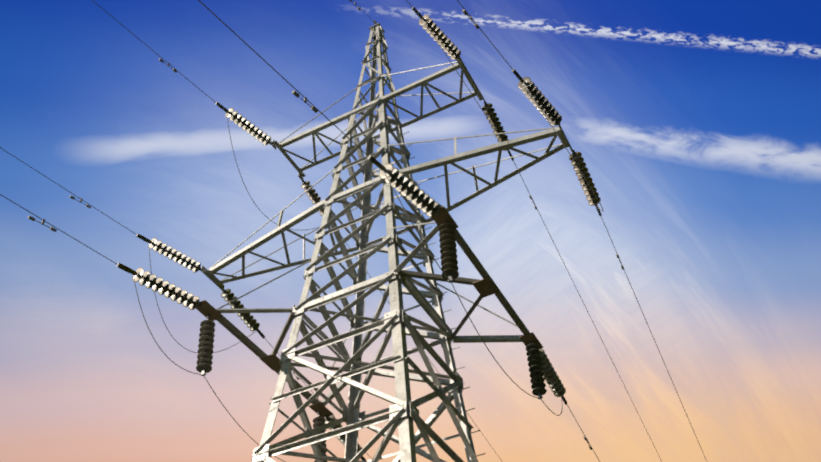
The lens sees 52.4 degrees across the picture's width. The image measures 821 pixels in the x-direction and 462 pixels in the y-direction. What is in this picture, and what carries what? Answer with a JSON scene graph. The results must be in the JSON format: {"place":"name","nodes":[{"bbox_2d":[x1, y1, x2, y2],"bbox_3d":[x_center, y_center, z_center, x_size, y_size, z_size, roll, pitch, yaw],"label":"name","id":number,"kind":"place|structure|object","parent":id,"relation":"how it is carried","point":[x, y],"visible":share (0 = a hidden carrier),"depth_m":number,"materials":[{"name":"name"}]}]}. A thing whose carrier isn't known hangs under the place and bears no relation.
{"place":"outdoors","nodes":[
{"label":"outdoors","id":0,"kind":"place"},
{"bbox_2d":[0,0,820,461],"label":"sky","id":1,"kind":"structure","parent":0,"point":[695,125],"materials":[{"name":"blue"}]},
{"label":"ground","id":2,"kind":"structure","parent":0,"visible":0},
{"bbox_2d":[196,21,572,461],"bbox_3d":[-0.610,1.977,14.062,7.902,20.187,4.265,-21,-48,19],"label":"lattice tower","id":3,"kind":"structure","parent":2,"relation":"on","point":[403,413],"depth_m":14.58,"materials":[{"name":"metal"}]},
{"bbox_2d":[0,0,706,461],"bbox_3d":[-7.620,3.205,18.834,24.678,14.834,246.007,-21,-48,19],"label":"conductors","id":4,"kind":"object","parent":3,"relation":"attached to","point":[294,92],"visible":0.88,"depth_m":14.00,"materials":[{"name":"silver metal"}]},
{"bbox_2d":[117,6,601,461],"bbox_3d":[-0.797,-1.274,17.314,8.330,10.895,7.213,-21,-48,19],"label":"insulator strings","id":5,"kind":"object","parent":3,"relation":"attached to","point":[539,364],"visible":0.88,"depth_m":14.45,"materials":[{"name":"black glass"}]},
{"bbox_2d":[209,61,561,456],"bbox_3d":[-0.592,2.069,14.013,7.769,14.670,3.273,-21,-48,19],"label":"tower tie rods","id":6,"kind":"object","parent":3,"relation":"attached to","point":[410,143],"visible":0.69,"depth_m":16.29,"materials":[{"name":"metal"}]}
]}

